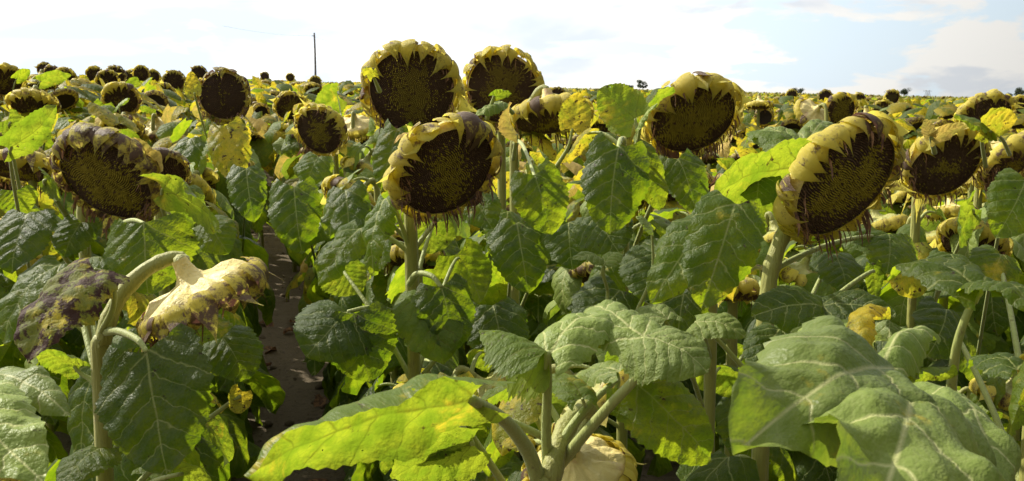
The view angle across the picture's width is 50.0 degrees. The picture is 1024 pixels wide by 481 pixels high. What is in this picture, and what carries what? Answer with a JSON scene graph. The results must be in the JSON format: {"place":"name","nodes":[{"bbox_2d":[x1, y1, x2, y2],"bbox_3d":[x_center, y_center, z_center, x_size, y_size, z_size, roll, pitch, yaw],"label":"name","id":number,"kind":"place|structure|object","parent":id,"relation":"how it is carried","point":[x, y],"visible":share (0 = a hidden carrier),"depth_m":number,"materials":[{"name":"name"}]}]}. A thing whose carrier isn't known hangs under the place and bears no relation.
{"place":"outdoors","nodes":[
{"label":"outdoors","id":0,"kind":"place"},
{"bbox_2d":[54,89,936,480],"bbox_3d":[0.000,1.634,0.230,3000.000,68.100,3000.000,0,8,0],"label":"ground","id":1,"kind":"structure","parent":0,"point":[286,359],"depth_m":6.23,"materials":[{"name":"soil"}]},
{"bbox_2d":[4,85,60,149],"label":"sunflower","id":2,"kind":"object","parent":1,"relation":"on","point":[24,101],"visible":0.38,"depth_m":6.50,"materials":[{"name":"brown plant"}]},
{"bbox_2d":[0,204,69,466],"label":"sunflower","id":3,"kind":"object","parent":1,"relation":"on","point":[11,354],"visible":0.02,"depth_m":3.84,"materials":[{"name":"green plant"}]},
{"bbox_2d":[0,365,70,480],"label":"sunflower","id":4,"kind":"object","parent":1,"relation":"on","point":[26,394],"visible":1,"depth_m":1.26,"materials":[{"name":"green plant"}]},
{"bbox_2d":[0,62,70,121],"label":"sunflower","id":5,"kind":"object","parent":1,"relation":"on","point":[13,77],"visible":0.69,"depth_m":8.20,"materials":[{"name":"green plant"}]},
{"bbox_2d":[0,177,78,434],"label":"sunflower","id":6,"kind":"object","parent":1,"relation":"on","point":[44,202],"visible":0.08,"depth_m":4.51,"materials":[{"name":"green plant"}]},
{"bbox_2d":[0,105,84,432],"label":"sunflower","id":7,"kind":"object","parent":1,"relation":"on","point":[23,139],"visible":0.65,"depth_m":3.30,"materials":[{"name":"green plant"}]},
{"bbox_2d":[0,204,84,383],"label":"sunflower","id":8,"kind":"object","parent":1,"relation":"on","point":[74,339],"depth_m":4.76,"materials":[{"name":"green plant"}]},
{"bbox_2d":[39,186,121,357],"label":"sunflower","id":9,"kind":"object","parent":1,"relation":"on","point":[67,209],"visible":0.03,"depth_m":5.16,"materials":[{"name":"green plant"}]},
{"bbox_2d":[60,192,106,262],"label":"sunflower","id":10,"kind":"object","parent":1,"relation":"on","point":[98,246],"visible":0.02,"depth_m":5.52,"materials":[{"name":"green plant"}]},
{"bbox_2d":[51,102,119,255],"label":"sunflower","id":11,"kind":"object","parent":1,"relation":"on","point":[107,117],"visible":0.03,"depth_m":5.98,"materials":[{"name":"green plant"}]},
{"bbox_2d":[79,65,101,80],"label":"sunflower","id":12,"kind":"object","parent":1,"relation":"on","point":[91,72],"visible":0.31,"depth_m":17.52,"materials":[{"name":"brown plant"}]},
{"bbox_2d":[82,115,139,318],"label":"sunflower","id":13,"kind":"object","parent":1,"relation":"on","point":[131,134],"visible":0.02,"depth_m":7.29,"materials":[{"name":"green plant"}]},
{"bbox_2d":[105,64,126,81],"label":"sunflower","id":14,"kind":"object","parent":1,"relation":"on","point":[122,76],"visible":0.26,"depth_m":14.83,"materials":[{"name":"brown plant"}]},
{"bbox_2d":[94,69,140,87],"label":"sunflower","id":15,"kind":"object","parent":1,"relation":"on","point":[106,76],"visible":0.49,"depth_m":13.75,"materials":[{"name":"brown plant"}]},
{"bbox_2d":[0,122,236,480],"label":"sunflower","id":16,"kind":"object","parent":1,"relation":"on","point":[108,176],"visible":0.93,"depth_m":2.66,"materials":[{"name":"green plant"}]},
{"bbox_2d":[99,112,144,136],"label":"sunflower","id":17,"kind":"object","parent":1,"relation":"on","point":[140,126],"visible":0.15,"depth_m":7.72,"materials":[{"name":"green plant"}]},
{"bbox_2d":[94,81,155,117],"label":"sunflower","id":18,"kind":"object","parent":1,"relation":"on","point":[121,96],"visible":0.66,"depth_m":8.39,"materials":[{"name":"brown plant"}]},
{"bbox_2d":[116,113,139,132],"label":"leaf","id":19,"kind":"object","parent":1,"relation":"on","point":[128,123],"depth_m":7.42,"materials":[{"name":"green plant"}]},
{"bbox_2d":[95,92,164,138],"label":"sunflower","id":20,"kind":"object","parent":1,"relation":"on","point":[143,95],"visible":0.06,"depth_m":7.97,"materials":[{"name":"green plant"}]},
{"bbox_2d":[0,251,278,480],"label":"sunflower","id":21,"kind":"object","parent":1,"relation":"on","point":[146,410],"visible":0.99,"depth_m":2.16,"materials":[{"name":"green plant"}]},
{"bbox_2d":[131,64,150,80],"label":"sunflower","id":22,"kind":"object","parent":1,"relation":"on","point":[141,72],"visible":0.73,"depth_m":18.37,"materials":[{"name":"brown plant"}]},
{"bbox_2d":[143,113,176,146],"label":"sunflower","id":23,"kind":"object","parent":1,"relation":"on","point":[154,123],"visible":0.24,"depth_m":8.09,"materials":[{"name":"beige plant"}]},
{"bbox_2d":[162,70,185,91],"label":"sunflower","id":24,"kind":"object","parent":1,"relation":"on","point":[175,79],"visible":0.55,"depth_m":13.79,"materials":[{"name":"brown plant"}]},
{"bbox_2d":[114,392,233,480],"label":"sunflower","id":25,"kind":"object","parent":1,"relation":"on","point":[216,427],"depth_m":2.86,"materials":[{"name":"green plant"}]},
{"bbox_2d":[109,146,245,480],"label":"sunflower","id":26,"kind":"object","parent":1,"relation":"on","point":[211,458],"visible":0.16,"depth_m":3.23,"materials":[{"name":"green plant"}]},
{"bbox_2d":[156,122,201,138],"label":"sunflower","id":27,"kind":"object","parent":1,"relation":"on","point":[165,130],"visible":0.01,"depth_m":6.51,"materials":[{"name":"green plant"}]},
{"bbox_2d":[153,104,210,147],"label":"sunflower","id":28,"kind":"object","parent":1,"relation":"on","point":[166,142],"visible":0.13,"depth_m":6.91,"materials":[{"name":"yellow plant"}]},
{"bbox_2d":[115,214,260,477],"bbox_3d":[-1.167,0.462,3.901,0.511,1.263,0.546,1,8,6],"label":"sunflower","id":29,"kind":"object","parent":1,"relation":"on","point":[243,461],"visible":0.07,"depth_m":3.86,"materials":[{"name":"green plant"}]},
{"bbox_2d":[170,118,208,157],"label":"sunflower","id":30,"kind":"object","parent":1,"relation":"on","point":[180,128],"visible":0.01,"depth_m":6.24,"materials":[{"name":"green plant"}]},
{"bbox_2d":[171,106,213,136],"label":"sunflower","id":31,"kind":"object","parent":1,"relation":"on","point":[178,110],"visible":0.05,"depth_m":7.35,"materials":[{"name":"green plant"}]},
{"bbox_2d":[133,162,279,477],"bbox_3d":[-1.309,0.333,4.624,0.516,1.343,0.546,7,9,30],"label":"sunflower","id":32,"kind":"object","parent":1,"relation":"on","point":[218,199],"visible":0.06,"depth_m":4.51,"materials":[{"name":"green plant"}]},
{"bbox_2d":[134,185,284,412],"bbox_3d":[-1.266,0.402,4.297,0.551,1.267,0.570,3,9,22],"label":"sunflower","id":33,"kind":"object","parent":1,"relation":"on","point":[267,389],"visible":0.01,"depth_m":4.44,"materials":[{"name":"green plant"}]},
{"bbox_2d":[173,67,275,325],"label":"sunflower","id":34,"kind":"object","parent":1,"relation":"on","point":[223,97],"visible":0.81,"depth_m":4.77,"materials":[{"name":"green plant"}]},
{"bbox_2d":[193,141,268,407],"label":"sunflower","id":35,"kind":"object","parent":1,"relation":"on","point":[217,179],"visible":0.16,"depth_m":4.86,"materials":[{"name":"green plant"}]},
{"bbox_2d":[213,158,270,426],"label":"sunflower","id":36,"kind":"object","parent":1,"relation":"on","point":[253,310],"visible":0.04,"depth_m":5.21,"materials":[{"name":"green plant"}]},
{"bbox_2d":[242,106,276,248],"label":"sunflower","id":37,"kind":"object","parent":1,"relation":"on","point":[260,145],"visible":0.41,"depth_m":9.84,"materials":[{"name":"green plant"}]},
{"bbox_2d":[264,98,288,182],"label":"sunflower","id":38,"kind":"object","parent":1,"relation":"on","point":[274,128],"visible":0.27,"depth_m":9.62,"materials":[{"name":"green plant"}]},
{"bbox_2d":[247,227,323,442],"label":"soil clods","id":39,"kind":"object","parent":1,"relation":"on","point":[288,422],"visible":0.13,"depth_m":5.98,"materials":[{"name":"brown soil"}]},
{"bbox_2d":[274,154,298,184],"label":"sunflower","id":40,"kind":"object","parent":1,"relation":"on","point":[283,158],"visible":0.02,"depth_m":9.36,"materials":[{"name":"yellow plant"}]},
{"bbox_2d":[279,111,293,180],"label":"sunflower","id":41,"kind":"object","parent":1,"relation":"on","point":[286,151],"visible":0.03,"depth_m":8.77,"materials":[{"name":"green plant"}]},
{"bbox_2d":[269,89,307,271],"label":"sunflower","id":42,"kind":"object","parent":1,"relation":"on","point":[284,103],"visible":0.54,"depth_m":9.21,"materials":[{"name":"yellow plant"}]},
{"bbox_2d":[286,104,301,177],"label":"sunflower","id":43,"kind":"object","parent":1,"relation":"on","point":[293,147],"visible":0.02,"depth_m":8.41,"materials":[{"name":"green plant"}]},
{"bbox_2d":[285,159,303,300],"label":"sunflower","id":44,"kind":"object","parent":1,"relation":"on","point":[293,283],"depth_m":7.29,"materials":[{"name":"green plant"}]},
{"bbox_2d":[281,100,310,185],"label":"sunflower","id":45,"kind":"object","parent":1,"relation":"on","point":[288,139],"visible":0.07,"depth_m":8.59,"materials":[{"name":"green plant"}]},
{"bbox_2d":[267,99,357,299],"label":"sunflower","id":46,"kind":"object","parent":1,"relation":"on","point":[295,214],"visible":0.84,"depth_m":4.52,"materials":[{"name":"green plant"}]},
{"bbox_2d":[287,140,357,289],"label":"sunflower","id":47,"kind":"object","parent":1,"relation":"on","point":[299,258],"visible":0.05,"depth_m":5.92,"materials":[{"name":"green plant"}]},
{"bbox_2d":[311,243,346,417],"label":"sunflower","id":48,"kind":"object","parent":1,"relation":"on","point":[318,291],"depth_m":4.97,"materials":[{"name":"green plant"}]},
{"bbox_2d":[303,140,373,388],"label":"sunflower","id":49,"kind":"object","parent":1,"relation":"on","point":[351,162],"visible":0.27,"depth_m":5.57,"materials":[{"name":"green plant"}]},
{"bbox_2d":[307,168,374,400],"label":"sunflower","id":50,"kind":"object","parent":1,"relation":"on","point":[312,297],"visible":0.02,"depth_m":5.07,"materials":[{"name":"green plant"}]},
{"bbox_2d":[314,83,375,158],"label":"sunflower","id":51,"kind":"object","parent":1,"relation":"on","point":[357,126],"visible":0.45,"depth_m":8.27,"materials":[{"name":"yellow plant"}]},
{"bbox_2d":[317,190,387,402],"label":"sunflower","id":52,"kind":"object","parent":1,"relation":"on","point":[338,381],"visible":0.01,"depth_m":4.50,"materials":[{"name":"green plant"}]},
{"bbox_2d":[306,169,403,474],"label":"sunflower","id":53,"kind":"object","parent":1,"relation":"on","point":[314,367],"visible":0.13,"depth_m":4.23,"materials":[{"name":"green plant"}]},
{"bbox_2d":[329,223,468,480],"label":"sunflower","id":54,"kind":"object","parent":1,"relation":"on","point":[375,287],"visible":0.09,"depth_m":3.92,"materials":[{"name":"green plant"}]},
{"bbox_2d":[328,39,476,398],"bbox_3d":[-0.291,0.301,3.306,0.491,1.788,0.764,0,8,0],"label":"sunflower","id":55,"kind":"object","parent":1,"relation":"on","point":[410,82],"visible":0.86,"depth_m":3.21,"materials":[{"name":"brown plant"}]},
{"bbox_2d":[348,223,463,480],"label":"sunflower","id":56,"kind":"object","parent":1,"relation":"on","point":[363,471],"visible":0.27,"depth_m":3.75,"materials":[{"name":"green plant"}]},
{"bbox_2d":[293,111,529,442],"bbox_3d":[-0.244,0.460,2.875,0.583,1.596,0.679,0,8,0],"label":"sunflower","id":57,"kind":"object","parent":1,"relation":"on","point":[451,166],"visible":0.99,"depth_m":2.65,"materials":[{"name":"green plant"}]},
{"bbox_2d":[379,368,484,480],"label":"sunflower","id":58,"kind":"object","parent":1,"relation":"on","point":[385,467],"depth_m":3.21,"materials":[{"name":"green plant"}]},
{"bbox_2d":[455,224,491,368],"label":"sunflower","id":59,"kind":"object","parent":1,"relation":"on","point":[483,243],"visible":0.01,"depth_m":5.22,"materials":[{"name":"green plant"}]},
{"bbox_2d":[244,299,713,480],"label":"sunflower","id":60,"kind":"object","parent":1,"relation":"on","point":[420,427],"visible":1,"depth_m":1.60,"materials":[{"name":"green plant"}]},
{"bbox_2d":[438,347,533,480],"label":"sunflower","id":61,"kind":"object","parent":1,"relation":"on","point":[475,356],"visible":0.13,"depth_m":2.65,"materials":[{"name":"green plant"}]},
{"bbox_2d":[460,44,548,377],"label":"sunflower","id":62,"kind":"object","parent":1,"relation":"on","point":[496,80],"visible":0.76,"depth_m":3.90,"materials":[{"name":"green plant"}]},
{"bbox_2d":[0,73,1023,176],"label":"sunflower crop","id":63,"kind":"object","parent":1,"relation":"on","point":[75,97],"visible":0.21,"depth_m":11.43,"materials":[{"name":"green plant"}]},
{"bbox_2d":[471,159,565,349],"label":"sunflower","id":64,"kind":"object","parent":1,"relation":"on","point":[539,168],"visible":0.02,"depth_m":4.94,"materials":[{"name":"green plant"}]},
{"bbox_2d":[518,139,540,172],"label":"sunflower","id":65,"kind":"object","parent":1,"relation":"on","point":[534,155],"visible":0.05,"depth_m":7.45,"materials":[{"name":"yellow plant"}]},
{"bbox_2d":[477,84,598,470],"bbox_3d":[0.047,0.341,3.508,0.515,1.666,1.264,0,8,0],"label":"sunflower","id":66,"kind":"object","parent":1,"relation":"on","point":[539,200],"visible":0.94,"depth_m":3.44,"materials":[{"name":"green plant"}]},
{"bbox_2d":[493,204,587,460],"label":"sunflower","id":67,"kind":"object","parent":1,"relation":"on","point":[538,301],"visible":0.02,"depth_m":4.29,"materials":[{"name":"green plant"}]},
{"bbox_2d":[483,349,628,480],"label":"sunflower","id":68,"kind":"object","parent":1,"relation":"on","point":[529,413],"visible":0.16,"depth_m":2.25,"materials":[{"name":"green plant"}]},
{"bbox_2d":[538,143,584,202],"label":"sunflower","id":69,"kind":"object","parent":1,"relation":"on","point":[574,168],"visible":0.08,"depth_m":6.55,"materials":[{"name":"yellow plant"}]},
{"bbox_2d":[564,179,584,221],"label":"sunflower","id":70,"kind":"object","parent":1,"relation":"on","point":[572,191],"visible":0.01,"depth_m":6.32,"materials":[{"name":"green plant"}]},
{"bbox_2d":[565,167,584,220],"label":"sunflower","id":71,"kind":"object","parent":1,"relation":"on","point":[569,213],"depth_m":6.13,"materials":[{"name":"yellow plant"}]},
{"bbox_2d":[566,180,589,216],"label":"sunflower","id":72,"kind":"object","parent":1,"relation":"on","point":[584,211],"depth_m":5.79,"materials":[{"name":"green plant"}]},
{"bbox_2d":[519,222,645,480],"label":"sunflower","id":73,"kind":"object","parent":1,"relation":"on","point":[551,270],"visible":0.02,"depth_m":4.17,"materials":[{"name":"green plant"}]},
{"bbox_2d":[542,253,672,476],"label":"sunflower","id":74,"kind":"object","parent":1,"relation":"on","point":[566,284],"visible":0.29,"depth_m":3.71,"materials":[{"name":"green plant"}]},
{"bbox_2d":[631,200,663,305],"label":"sunflower","id":75,"kind":"object","parent":1,"relation":"on","point":[659,232],"visible":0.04,"depth_m":5.41,"materials":[{"name":"green plant"}]},
{"bbox_2d":[629,193,688,302],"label":"sunflower","id":76,"kind":"object","parent":1,"relation":"on","point":[671,202],"visible":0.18,"depth_m":5.17,"materials":[{"name":"green plant"}]},
{"bbox_2d":[567,71,754,448],"bbox_3d":[0.379,0.387,3.085,0.619,1.708,0.919,0,8,0],"label":"sunflower","id":77,"kind":"object","parent":1,"relation":"on","point":[690,117],"visible":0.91,"depth_m":2.81,"materials":[{"name":"green plant"}]},
{"bbox_2d":[634,207,688,440],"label":"sunflower","id":78,"kind":"object","parent":1,"relation":"on","point":[666,213],"visible":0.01,"depth_m":4.96,"materials":[{"name":"green plant"}]},
{"bbox_2d":[571,176,781,480],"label":"sunflower","id":79,"kind":"object","parent":1,"relation":"on","point":[706,255],"visible":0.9,"depth_m":2.11,"materials":[{"name":"green plant"}]},
{"bbox_2d":[655,252,718,451],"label":"sunflower","id":80,"kind":"object","parent":1,"relation":"on","point":[686,383],"depth_m":4.56,"materials":[{"name":"green plant"}]},
{"bbox_2d":[679,152,734,214],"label":"sunflower","id":81,"kind":"object","parent":1,"relation":"on","point":[727,162],"visible":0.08,"depth_m":6.20,"materials":[{"name":"green plant"}]},
{"bbox_2d":[698,152,719,168],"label":"sunflower","id":82,"kind":"object","parent":1,"relation":"on","point":[713,161],"visible":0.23,"depth_m":8.29,"materials":[{"name":"brown plant"}]},
{"bbox_2d":[708,135,757,190],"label":"sunflower","id":83,"kind":"object","parent":1,"relation":"on","point":[740,150],"visible":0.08,"depth_m":5.86,"materials":[{"name":"yellow plant"}]},
{"bbox_2d":[717,123,761,173],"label":"sunflower","id":84,"kind":"object","parent":1,"relation":"on","point":[734,154],"visible":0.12,"depth_m":7.35,"materials":[{"name":"beige plant"}]},
{"bbox_2d":[689,210,797,459],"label":"sunflower","id":85,"kind":"object","parent":1,"relation":"on","point":[721,356],"visible":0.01,"depth_m":4.28,"materials":[{"name":"green plant"}]},
{"bbox_2d":[703,277,798,480],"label":"sunflower","id":86,"kind":"object","parent":1,"relation":"on","point":[747,291],"visible":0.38,"depth_m":3.17,"materials":[{"name":"green plant"}]},
{"bbox_2d":[695,211,814,458],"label":"sunflower","id":87,"kind":"object","parent":1,"relation":"on","point":[746,320],"visible":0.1,"depth_m":4.08,"materials":[{"name":"green plant"}]},
{"bbox_2d":[742,93,774,126],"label":"sunflower","id":88,"kind":"object","parent":1,"relation":"on","point":[758,104],"visible":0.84,"depth_m":11.05,"materials":[{"name":"yellow plant"}]},
{"bbox_2d":[686,110,918,480],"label":"sunflower","id":89,"kind":"object","parent":1,"relation":"on","point":[837,179],"visible":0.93,"depth_m":2.36,"materials":[{"name":"green plant"}]},
{"bbox_2d":[768,240,837,480],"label":"sunflower","id":90,"kind":"object","parent":1,"relation":"on","point":[804,276],"visible":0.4,"depth_m":3.65,"materials":[{"name":"green plant"}]},
{"bbox_2d":[793,98,829,125],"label":"sunflower","id":91,"kind":"object","parent":1,"relation":"on","point":[806,110],"visible":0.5,"depth_m":8.10,"materials":[{"name":"yellow plant"}]},
{"bbox_2d":[825,92,862,123],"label":"sunflower","id":92,"kind":"object","parent":1,"relation":"on","point":[841,106],"visible":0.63,"depth_m":8.41,"materials":[{"name":"brown plant"}]},
{"bbox_2d":[823,206,907,291],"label":"sunflower","id":93,"kind":"object","parent":1,"relation":"on","point":[892,220],"visible":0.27,"depth_m":4.61,"materials":[{"name":"yellow plant"}]},
{"bbox_2d":[728,303,1020,480],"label":"sunflower","id":94,"kind":"object","parent":1,"relation":"on","point":[847,399],"visible":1,"depth_m":1.19,"materials":[{"name":"green plant"}]},
{"bbox_2d":[869,150,911,214],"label":"sunflower","id":95,"kind":"object","parent":1,"relation":"on","point":[898,198],"visible":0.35,"depth_m":5.53,"materials":[{"name":"yellow plant"}]},
{"bbox_2d":[883,89,900,102],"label":"sunflower","id":96,"kind":"object","parent":1,"relation":"on","point":[892,95],"visible":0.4,"depth_m":19.34,"materials":[{"name":"brown plant"}]},
{"bbox_2d":[855,216,940,367],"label":"sunflower","id":97,"kind":"object","parent":1,"relation":"on","point":[887,328],"visible":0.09,"depth_m":4.40,"materials":[{"name":"green plant"}]},
{"bbox_2d":[899,195,966,233],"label":"sunflower","id":98,"kind":"object","parent":1,"relation":"on","point":[927,202],"visible":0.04,"depth_m":5.39,"materials":[{"name":"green plant"}]},
{"bbox_2d":[880,195,1010,381],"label":"sunflower","id":99,"kind":"object","parent":1,"relation":"on","point":[894,300],"visible":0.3,"depth_m":3.92,"materials":[{"name":"green plant"}]},
{"bbox_2d":[874,107,1017,380],"bbox_3d":[1.330,0.418,3.315,0.430,1.631,1.546,2,8,11],"label":"sunflower","id":100,"kind":"object","parent":1,"relation":"on","point":[945,161],"visible":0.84,"depth_m":3.60,"materials":[{"name":"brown plant"}]},
{"bbox_2d":[887,168,1023,480],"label":"sunflower","id":101,"kind":"object","parent":1,"relation":"on","point":[985,267],"visible":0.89,"depth_m":2.06,"materials":[{"name":"green plant"}]},
{"bbox_2d":[924,207,1023,440],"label":"sunflower","id":102,"kind":"object","parent":1,"relation":"on","point":[997,324],"visible":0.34,"depth_m":3.77,"materials":[{"name":"green plant"}]},
{"bbox_2d":[928,114,1023,354],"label":"sunflower","id":103,"kind":"object","parent":1,"relation":"on","point":[1009,153],"visible":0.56,"depth_m":4.01,"materials":[{"name":"green plant"}]},
{"bbox_2d":[957,386,1008,421],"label":"sunflower","id":104,"kind":"object","parent":1,"relation":"on","point":[971,396],"visible":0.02,"depth_m":3.10,"materials":[{"name":"green plant"}]},
{"bbox_2d":[954,89,1023,200],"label":"sunflower","id":105,"kind":"object","parent":1,"relation":"on","point":[978,106],"visible":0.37,"depth_m":5.68,"materials":[{"name":"yellow plant"}]},
{"bbox_2d":[969,370,1020,480],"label":"sunflower","id":106,"kind":"object","parent":1,"relation":"on","point":[999,388],"visible":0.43,"depth_m":2.87,"materials":[{"name":"green plant"}]},
{"bbox_2d":[1006,233,1023,352],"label":"sunflower","id":107,"kind":"object","parent":1,"relation":"on","point":[1019,317],"visible":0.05,"depth_m":4.80,"materials":[{"name":"green plant"}]},
{"bbox_2d":[0,0,1023,97],"label":"sky","id":108,"kind":"structure","parent":0,"point":[956,48],"materials":[{"name":"white"}]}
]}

